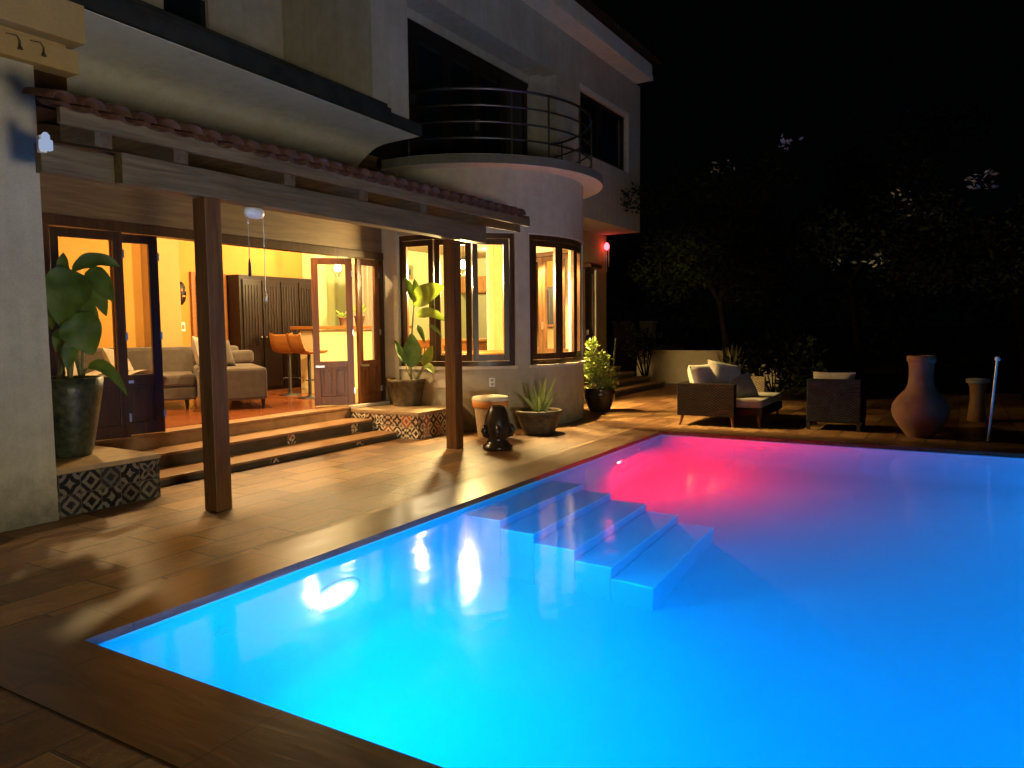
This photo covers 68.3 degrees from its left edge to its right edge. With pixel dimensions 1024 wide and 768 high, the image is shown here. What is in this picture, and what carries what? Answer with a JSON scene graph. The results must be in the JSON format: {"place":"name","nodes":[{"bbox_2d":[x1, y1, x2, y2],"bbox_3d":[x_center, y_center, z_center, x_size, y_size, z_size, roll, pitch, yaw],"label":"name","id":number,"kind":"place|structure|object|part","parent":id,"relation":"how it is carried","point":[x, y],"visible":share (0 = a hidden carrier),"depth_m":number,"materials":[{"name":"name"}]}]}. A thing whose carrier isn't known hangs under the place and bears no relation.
{"place":"outdoors","nodes":[
{"label":"outdoors","id":0,"kind":"place"},
{"bbox_2d":[443,338,486,350],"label":"kitchen island","id":1,"kind":"structure","parent":0,"point":[482,343],"depth_m":16.67,"materials":[{"name":"orange wood"}]},
{"bbox_2d":[478,294,486,337],"bbox_3d":[-0.402,-1.428,20.808,0.900,2.060,0.730,2,5,31],"label":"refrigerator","id":2,"kind":"object","parent":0,"point":[482,310],"visible":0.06,"depth_m":20.59,"materials":[{"name":"metal"}]},
{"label":"door","id":3,"kind":"part","parent":2,"relation":"part of","materials":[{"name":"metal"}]},
{"bbox_2d":[0,383,1023,767],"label":"terrace paving","id":4,"kind":"structure","parent":0,"point":[76,561],"depth_m":6.75,"materials":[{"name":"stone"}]},
{"bbox_2d":[56,446,160,517],"bbox_3d":[-4.244,0.898,7.197,1.335,0.420,1.075,2,5,31],"label":"tiled planter","id":5,"kind":"object","parent":4,"relation":"on","point":[100,477],"visible":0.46,"depth_m":6.91,"materials":[{"name":"tile"}]},
{"bbox_2d":[45,252,127,457],"bbox_3d":[-4.133,-0.277,7.162,0.754,1.928,0.691,2,5,31],"label":"potted plant","id":6,"kind":"object","parent":5,"relation":"on","point":[75,298],"visible":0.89,"depth_m":7.02,"materials":[{"name":"green plant"}]},
{"bbox_2d":[95,407,397,486],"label":"terrace steps","id":7,"kind":"structure","parent":4,"relation":"on","point":[181,462],"depth_m":9.51,"materials":[{"name":"wood"}]},
{"bbox_2d":[21,87,529,511],"bbox_3d":[-2.560,-0.939,8.632,2.808,3.834,6.591,2,5,31],"label":"pergola","id":8,"kind":"object","parent":4,"relation":"on","point":[208,171],"visible":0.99,"depth_m":6.67,"materials":[{"name":"brown wood"}]},
{"bbox_2d":[243,207,267,302],"bbox_3d":[-2.422,-1.211,7.123,0.127,0.880,0.232,2,5,31],"label":"ceiling device","id":9,"kind":"object","parent":8,"relation":"hanging from","point":[253,213],"visible":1,"depth_m":7.05,"materials":[{"name":"white plastic"}]},
{"bbox_2d":[0,0,661,532],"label":"house","id":10,"kind":"structure","parent":4,"relation":"on","point":[530,108],"depth_m":11.35,"materials":[{"name":"paint"}]},
{"bbox_2d":[5,32,22,49],"bbox_3d":[-3.908,-2.688,5.916,0.130,0.112,0.035,-3,5,-26],"label":"wall hook","id":11,"kind":"object","parent":10,"relation":"attached to","point":[20,47],"depth_m":5.93,"materials":[{"name":"black metal"}]},
{"bbox_2d":[30,40,46,56],"bbox_3d":[-3.817,-2.700,6.070,0.130,0.112,0.035,-3,5,-26],"label":"wall hook","id":12,"kind":"object","parent":10,"relation":"attached to","point":[44,55],"depth_m":6.08,"materials":[{"name":"black metal"}]},
{"bbox_2d":[36,132,52,153],"bbox_3d":[-3.335,-1.720,5.378,0.106,0.135,0.080,2,5,31],"label":"wall sensor","id":13,"kind":"object","parent":10,"relation":"attached to","point":[44,142],"depth_m":5.36,"materials":[{"name":"white plastic"}]},
{"bbox_2d":[49,226,131,440],"bbox_3d":[-4.495,-0.512,8.055,0.065,2.250,0.740,3,6,41],"label":"door","id":14,"kind":"structure","parent":10,"relation":"in","point":[115,418],"depth_m":8.23,"materials":[{"name":"brown wood"}]},
{"bbox_2d":[108,234,165,434],"bbox_3d":[-4.220,-0.551,8.541,0.110,2.250,0.512,4,6,44],"label":"door","id":15,"kind":"structure","parent":10,"relation":"in","point":[146,391],"depth_m":8.64,"materials":[{"name":"brown wood"}]},
{"bbox_2d":[74,346,267,408],"bbox_3d":[-5.721,-0.078,11.459,3.600,0.920,1.950,-3,5,-25],"label":"sectional sofa","id":16,"kind":"object","parent":10,"relation":"on","point":[246,379],"visible":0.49,"depth_m":11.43,"materials":[{"name":"fabric"}]},
{"bbox_2d":[65,362,77,375],"bbox_3d":[-6.352,-0.231,10.652,0.220,0.500,0.600,-35,17,1],"label":"cushion","id":17,"kind":"object","parent":16,"relation":"on","point":[75,373],"visible":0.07,"depth_m":10.69,"materials":[{"name":"beige fabric"}]},
{"bbox_2d":[102,347,133,371],"bbox_3d":[-5.840,-0.299,11.217,0.200,0.450,0.550,-30,-9,-4],"label":"cushion","id":18,"kind":"object","parent":16,"relation":"on","point":[108,354],"visible":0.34,"depth_m":11.00,"materials":[{"name":"beige fabric"}]},
{"bbox_2d":[85,370,167,376],"bbox_3d":[-5.678,-0.138,11.058,1.073,0.153,0.511,-4,6,-39],"label":"throw blanket","id":19,"kind":"object","parent":16,"relation":"on","point":[95,372],"visible":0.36,"depth_m":10.97,"materials":[{"name":"beige fabric"}]},
{"bbox_2d":[191,336,198,365],"bbox_3d":[-4.573,-0.445,11.383,0.240,0.500,0.620,-20,-9,8],"label":"cushion","id":20,"kind":"object","parent":16,"relation":"on","point":[194,342],"visible":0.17,"depth_m":11.12,"materials":[{"name":"beige fabric"}]},
{"bbox_2d":[226,340,235,365],"bbox_3d":[-4.591,-0.432,11.745,0.500,0.450,0.200,-14,-3,-38],"label":"cushion","id":21,"kind":"object","parent":16,"relation":"on","point":[230,359],"visible":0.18,"depth_m":11.79,"materials":[{"name":"fabric"}]},
{"bbox_2d":[180,281,185,304],"bbox_3d":[-5.864,-1.619,13.434,0.080,0.418,0.190,2,5,31],"label":"wall mask","id":22,"kind":"object","parent":10,"relation":"attached to","point":[182,292],"depth_m":13.43,"materials":[{"name":"brown wood"}]},
{"bbox_2d":[163,0,205,26],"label":"window","id":23,"kind":"structure","parent":10,"relation":"in","point":[191,10],"depth_m":9.81,"materials":[{"name":"black glass"}]},
{"bbox_2d":[189,272,228,339],"bbox_3d":[-5.582,-0.931,13.988,0.080,2.240,0.760,2,5,31],"label":"interior door","id":24,"kind":"structure","parent":10,"relation":"attached to","point":[193,304],"depth_m":13.66,"materials":[{"name":"orange wood"}]},
{"bbox_2d":[226,274,312,389],"bbox_3d":[-4.725,-1.011,15.069,0.447,2.220,1.940,2,5,31],"label":"dark cabinet","id":25,"kind":"object","parent":10,"relation":"on","point":[254,319],"visible":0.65,"depth_m":14.69,"materials":[{"name":"brown wood"}]},
{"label":"door","id":26,"kind":"part","parent":25,"relation":"part of","materials":[{"name":"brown wood"}]},
{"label":"door","id":27,"kind":"part","parent":25,"relation":"part of","materials":[{"name":"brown wood"}]},
{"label":"door","id":28,"kind":"part","parent":25,"relation":"part of","materials":[{"name":"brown wood"}]},
{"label":"door","id":29,"kind":"part","parent":25,"relation":"part of","materials":[{"name":"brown wood"}]},
{"bbox_2d":[269,333,301,395],"bbox_3d":[-4.022,-0.363,13.616,0.440,1.130,0.551,0,4,11],"label":"bar stool","id":30,"kind":"object","parent":10,"relation":"on","point":[279,343],"visible":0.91,"depth_m":13.41,"materials":[{"name":"orange leather"}]},
{"bbox_2d":[286,333,327,398],"bbox_3d":[-3.498,-0.319,12.957,0.440,1.130,0.551,3,6,43],"label":"bar stool","id":31,"kind":"object","parent":10,"relation":"on","point":[295,343],"visible":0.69,"depth_m":12.83,"materials":[{"name":"orange leather"}]},
{"bbox_2d":[310,258,355,405],"bbox_3d":[-2.732,-0.794,11.556,0.616,2.250,0.110,-2,4,-16],"label":"door","id":32,"kind":"structure","parent":10,"relation":"in","point":[334,381],"depth_m":11.59,"materials":[{"name":"red wood"}]},
{"bbox_2d":[331,257,342,276],"bbox_3d":[-3.290,-2.515,14.311,0.219,0.958,0.195,2,5,31],"label":"pendant lamp","id":33,"kind":"object","parent":10,"relation":"hanging from","point":[337,268],"visible":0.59,"depth_m":14.27,"materials":[{"name":"white glass"}]},
{"bbox_2d":[290,326,410,392],"bbox_3d":[-3.116,-0.536,15.059,0.650,1.240,2.800,2,5,31],"label":"breakfast bar","id":34,"kind":"object","parent":10,"relation":"on","point":[333,343],"visible":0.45,"depth_m":14.27,"materials":[{"name":"beige wood"}]},
{"bbox_2d":[335,310,345,325],"bbox_3d":[-3.270,-1.290,14.623,0.298,0.332,0.307,-1,4,-1],"label":"bar pot","id":35,"kind":"object","parent":34,"relation":"on","point":[342,318],"visible":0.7,"depth_m":14.57,"materials":[{"name":"ceramic"}]},
{"bbox_2d":[353,303,366,323],"bbox_3d":[-3.011,-1.376,14.933,0.300,0.451,0.306,-5,6,-43],"label":"bar pot","id":36,"kind":"object","parent":34,"relation":"on","point":[363,309],"visible":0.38,"depth_m":14.90,"materials":[{"name":"ceramic"}]},
{"bbox_2d":[352,263,371,329],"bbox_3d":[-3.076,-1.361,16.893,0.080,2.550,1.600,2,5,31],"label":"curtain","id":37,"kind":"object","parent":10,"relation":"hanging from","point":[366,286],"visible":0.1,"depth_m":16.60,"materials":[{"name":"beige fabric"}]},
{"bbox_2d":[355,258,382,403],"bbox_3d":[-2.235,-0.824,11.891,0.110,2.250,0.528,2,5,28],"label":"door","id":38,"kind":"structure","parent":10,"relation":"in","point":[368,371],"depth_m":11.91,"materials":[{"name":"red wood"}]},
{"bbox_2d":[408,265,412,278],"bbox_3d":[-2.586,-2.809,18.946,0.060,0.340,0.320,2,5,31],"label":"wall picture","id":39,"kind":"object","parent":10,"relation":"attached to","point":[410,271],"depth_m":18.96,"materials":[{"name":"beige wood"}]},
{"bbox_2d":[418,340,429,354],"bbox_3d":[-1.390,-0.287,13.230,0.445,0.980,0.440,-5,6,-44],"label":"dining chair","id":40,"kind":"object","parent":10,"relation":"on","point":[426,344],"visible":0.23,"depth_m":13.01,"materials":[{"name":"orange wood"}]},
{"bbox_2d":[428,338,444,351],"bbox_3d":[-1.300,-0.380,14.457,0.440,0.980,0.445,-4,6,-39],"label":"dining chair","id":41,"kind":"object","parent":10,"relation":"on","point":[443,341],"visible":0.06,"depth_m":14.64,"materials":[{"name":"orange wood"}]},
{"bbox_2d":[434,374,445,387],"bbox_3d":[-1.123,-0.051,11.786,0.200,0.220,0.012,0,4,14],"label":"wall box","id":42,"kind":"object","parent":10,"relation":"attached to","point":[439,380],"visible":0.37,"depth_m":11.78,"materials":[{"name":"paint"}]},
{"bbox_2d":[374,18,527,158],"bbox_3d":[-0.854,-4.733,13.270,0.160,2.270,4.630,2,5,31],"label":"balcony door","id":43,"kind":"structure","parent":10,"relation":"in","point":[434,61],"depth_m":13.07,"materials":[{"name":"black glass"}]},
{"bbox_2d":[397,232,517,369],"bbox_3d":[-0.903,-1.292,11.831,1.976,2.113,0.414,0,4,7],"label":"window","id":44,"kind":"structure","parent":10,"relation":"in","point":[506,360],"depth_m":11.77,"materials":[{"name":"brown wood"}]},
{"bbox_2d":[460,248,464,274],"bbox_3d":[-0.793,-2.342,12.452,0.219,1.078,0.195,2,5,31],"label":"pendant lamp","id":45,"kind":"object","parent":10,"relation":"hanging from","point":[462,257],"visible":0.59,"depth_m":12.41,"materials":[{"name":"white glass"}]},
{"bbox_2d":[442,350,503,354],"bbox_3d":[-0.652,-0.222,13.791,1.280,0.750,1.280,2,5,31],"label":"dining table","id":46,"kind":"object","parent":10,"relation":"on","point":[481,352],"visible":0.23,"depth_m":13.42,"materials":[{"name":"orange wood"}]},
{"bbox_2d":[461,276,486,293],"bbox_3d":[-0.619,-2.737,20.840,1.480,0.450,0.715,2,5,31],"label":"wall cabinet","id":47,"kind":"object","parent":10,"relation":"attached to","point":[482,286],"depth_m":20.59,"materials":[{"name":"orange wood"}]},
{"bbox_2d":[461,277,482,291],"bbox_3d":[-1.105,-2.723,20.727,0.720,0.390,0.023,2,5,31],"label":"door","id":48,"kind":"structure","parent":47,"relation":"in","point":[480,279],"depth_m":20.61,"materials":[{"name":"orange wood"}]},
{"bbox_2d":[484,277,486,290],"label":"door","id":49,"kind":"structure","parent":47,"relation":"in","point":[485,285],"depth_m":20.49,"materials":[{"name":"orange wood"}]},
{"bbox_2d":[489,378,494,386],"bbox_3d":[-0.309,-0.028,11.761,0.090,0.140,0.017,-1,4,-10],"label":"wall outlet","id":50,"kind":"object","parent":10,"relation":"attached to","point":[491,382],"depth_m":11.76,"materials":[{"name":"white plastic"}]},
{"bbox_2d":[528,233,585,367],"bbox_3d":[0.851,-1.374,12.685,0.426,2.113,2.021,2,5,31],"label":"window","id":51,"kind":"structure","parent":10,"relation":"in","point":[558,243],"depth_m":12.35,"materials":[{"name":"brown wood"}]},
{"bbox_2d":[583,269,596,367],"bbox_3d":[1.934,-1.540,18.759,0.100,2.580,0.640,2,5,31],"label":"door","id":52,"kind":"structure","parent":10,"relation":"in","point":[589,276],"depth_m":18.74,"materials":[{"name":"brown wood"}]},
{"bbox_2d":[580,83,628,172],"bbox_3d":[2.050,-5.675,16.988,0.165,1.390,2.700,2,5,31],"label":"window","id":53,"kind":"structure","parent":10,"relation":"in","point":[607,126],"depth_m":17.13,"materials":[{"name":"black glass"}]},
{"bbox_2d":[604,235,609,271],"bbox_3d":[2.433,-3.353,19.399,0.146,0.930,0.150,2,5,31],"label":"hanging lantern","id":54,"kind":"object","parent":10,"relation":"hanging from","point":[606,246],"visible":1,"depth_m":19.39,"materials":[{"name":"glass"}]},
{"bbox_2d":[349,401,445,439],"bbox_3d":[-1.605,0.524,11.683,1.355,0.440,1.210,2,5,31],"label":"tiled planter","id":55,"kind":"object","parent":4,"relation":"on","point":[419,422],"visible":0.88,"depth_m":11.15,"materials":[{"name":"tile"}]},
{"bbox_2d":[387,277,443,406],"bbox_3d":[-1.484,-0.662,11.758,1.026,2.011,0.610,2,5,31],"label":"potted plant","id":56,"kind":"object","parent":55,"relation":"on","point":[405,393],"visible":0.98,"depth_m":11.68,"materials":[{"name":"green plant"}]},
{"bbox_2d":[472,394,508,438],"bbox_3d":[-0.312,0.470,11.030,0.544,0.617,0.544,2,5,31],"label":"clay pot","id":57,"kind":"object","parent":4,"relation":"on","point":[481,404],"visible":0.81,"depth_m":10.84,"materials":[{"name":"ceramic"}]},
{"bbox_2d":[481,405,514,450],"bbox_3d":[-0.184,0.573,9.930,0.428,0.575,0.411,2,5,31],"label":"sculpture","id":58,"kind":"object","parent":4,"relation":"on","point":[497,429],"visible":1,"depth_m":9.82,"materials":[{"name":"black ceramic"}]},
{"bbox_2d":[515,378,561,433],"bbox_3d":[0.407,0.311,11.488,0.720,0.850,0.720,2,5,31],"label":"potted plant","id":59,"kind":"object","parent":4,"relation":"on","point":[539,416],"visible":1,"depth_m":11.34,"materials":[{"name":"green plant"}]},
{"bbox_2d":[584,336,619,411],"bbox_3d":[1.675,-0.194,14.226,0.756,1.421,0.600,2,5,31],"label":"potted plant","id":60,"kind":"object","parent":4,"relation":"on","point":[599,397],"visible":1,"depth_m":14.14,"materials":[{"name":"green plant"}]},
{"bbox_2d":[584,366,665,401],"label":"side steps","id":61,"kind":"structure","parent":4,"relation":"on","point":[629,382],"depth_m":18.78,"materials":[{"name":"wood"}]},
{"bbox_2d":[622,323,662,375],"bbox_3d":[3.640,-0.822,20.653,1.278,1.687,1.043,2,5,31],"label":"shrub","id":62,"kind":"object","parent":4,"relation":"on","point":[647,341],"visible":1,"depth_m":20.57,"materials":[{"name":"green plant"}]},
{"bbox_2d":[620,145,808,360],"bbox_3d":[4.682,-2.496,17.594,4.173,5.473,3.548,2,5,31],"label":"tree","id":63,"kind":"object","parent":4,"relation":"on","point":[748,285],"visible":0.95,"depth_m":17.07,"materials":[{"name":"green plant"}]},
{"bbox_2d":[677,376,781,427],"bbox_3d":[3.674,0.271,12.601,1.320,0.706,1.730,2,5,31],"label":"wicker sofa","id":64,"kind":"object","parent":4,"relation":"on","point":[709,399],"visible":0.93,"depth_m":11.94,"materials":[{"name":"brown wicker"}]},
{"bbox_2d":[688,364,710,382],"bbox_3d":[3.111,-0.071,12.260,0.600,0.520,0.280,-4,-12,-41],"label":"cushion","id":65,"kind":"object","parent":64,"relation":"on","point":[699,373],"visible":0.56,"depth_m":12.09,"materials":[{"name":"beige fabric"}]},
{"bbox_2d":[708,360,740,383],"bbox_3d":[3.454,-0.117,12.286,0.600,0.500,0.260,11,-22,-10],"label":"cushion","id":66,"kind":"object","parent":64,"relation":"on","point":[723,373],"visible":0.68,"depth_m":12.18,"materials":[{"name":"beige fabric"}]},
{"bbox_2d":[731,373,758,397],"bbox_3d":[3.711,0.044,12.239,0.500,0.440,0.220,-11,-25,-18],"label":"cushion","id":67,"kind":"object","parent":64,"relation":"on","point":[745,386],"visible":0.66,"depth_m":12.14,"materials":[{"name":"beige fabric"}]},
{"bbox_2d":[712,342,754,369],"bbox_3d":[4.619,-0.274,16.122,1.041,1.234,0.980,-1,4,-7],"label":"agave","id":68,"kind":"object","parent":4,"relation":"on","point":[732,354],"visible":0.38,"depth_m":15.98,"materials":[{"name":"green plant"}]},
{"bbox_2d":[724,333,828,394],"bbox_3d":[5.620,-0.369,16.058,2.233,1.443,1.711,2,5,31],"label":"shrub","id":69,"kind":"object","parent":4,"relation":"on","point":[798,353],"visible":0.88,"depth_m":15.71,"materials":[{"name":"green plant"}]},
{"bbox_2d":[806,378,866,431],"bbox_3d":[4.999,0.290,11.620,0.760,0.775,0.760,2,5,31],"label":"wicker armchair","id":70,"kind":"object","parent":4,"relation":"on","point":[836,400],"visible":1,"depth_m":11.29,"materials":[{"name":"brown wicker"}]},
{"bbox_2d":[813,372,855,378],"bbox_3d":[4.882,0.031,11.447,0.600,0.440,0.150,2,15,31],"label":"cushion","id":71,"kind":"object","parent":70,"relation":"on","point":[822,375],"visible":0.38,"depth_m":11.37,"materials":[{"name":"beige fabric"}]},
{"bbox_2d":[703,103,992,387],"bbox_3d":[7.614,-2.679,16.529,4.627,5.913,6.147,-4,5,-34],"label":"tree","id":72,"kind":"object","parent":4,"relation":"on","point":[850,274],"visible":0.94,"depth_m":15.50,"materials":[{"name":"green plant"}]},
{"bbox_2d":[891,355,949,437],"bbox_3d":[5.746,0.172,10.617,0.740,1.145,0.740,2,5,31],"label":"urn","id":73,"kind":"object","parent":4,"relation":"on","point":[920,407],"visible":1,"depth_m":10.43,"materials":[{"name":"ceramic"}]},
{"bbox_2d":[891,169,1023,399],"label":"tree","id":74,"kind":"object","parent":4,"relation":"on","point":[987,260],"visible":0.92,"depth_m":15.16,"materials":[{"name":"green plant"}]},
{"bbox_2d":[966,378,989,421],"bbox_3d":[7.557,0.257,12.263,0.340,0.690,0.340,2,5,31],"label":"tall clay pot","id":75,"kind":"object","parent":4,"relation":"on","point":[977,407],"visible":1,"depth_m":12.17,"materials":[{"name":"brown ceramic"}]},
{"bbox_2d":[971,357,1005,441],"bbox_3d":[6.430,0.200,10.164,0.372,1.137,0.232,0,4,2],"label":"pole stand","id":76,"kind":"object","parent":4,"relation":"on","point":[997,360],"visible":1,"depth_m":10.13,"materials":[{"name":"metal"}]},
{"bbox_2d":[0,426,1023,767],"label":"pool","id":77,"kind":"structure","parent":0,"point":[66,664],"depth_m":3.68,"materials":[{"name":"paint"}]},
{"bbox_2d":[99,435,1023,767],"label":"water","id":78,"kind":"structure","parent":77,"relation":"in","point":[663,601],"depth_m":4.23,"materials":[{"name":"blue liquid"}]},
{"bbox_2d":[369,0,1023,328],"label":"sky","id":79,"kind":"structure","parent":0,"point":[734,77],"materials":[{"name":"black"}]},
{"bbox_2d":[606,326,1020,393],"bbox_3d":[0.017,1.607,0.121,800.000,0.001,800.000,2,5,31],"label":"ground","id":80,"kind":"structure","parent":0,"point":[879,374],"depth_m":44.02,"materials":[{"name":"soil"}]},
{"bbox_2d":[606,241,698,375],"bbox_3d":[4.296,-2.446,24.126,3.805,4.396,3.514,-3,5,-29],"label":"tree","id":81,"kind":"object","parent":80,"relation":"on","point":[626,286],"visible":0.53,"depth_m":23.77,"materials":[{"name":"green plant"}]},
{"bbox_2d":[637,344,796,386],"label":"garden wall","id":82,"kind":"structure","parent":80,"relation":"on","point":[669,363],"depth_m":20.86,"materials":[{"name":"paint"}]}
]}

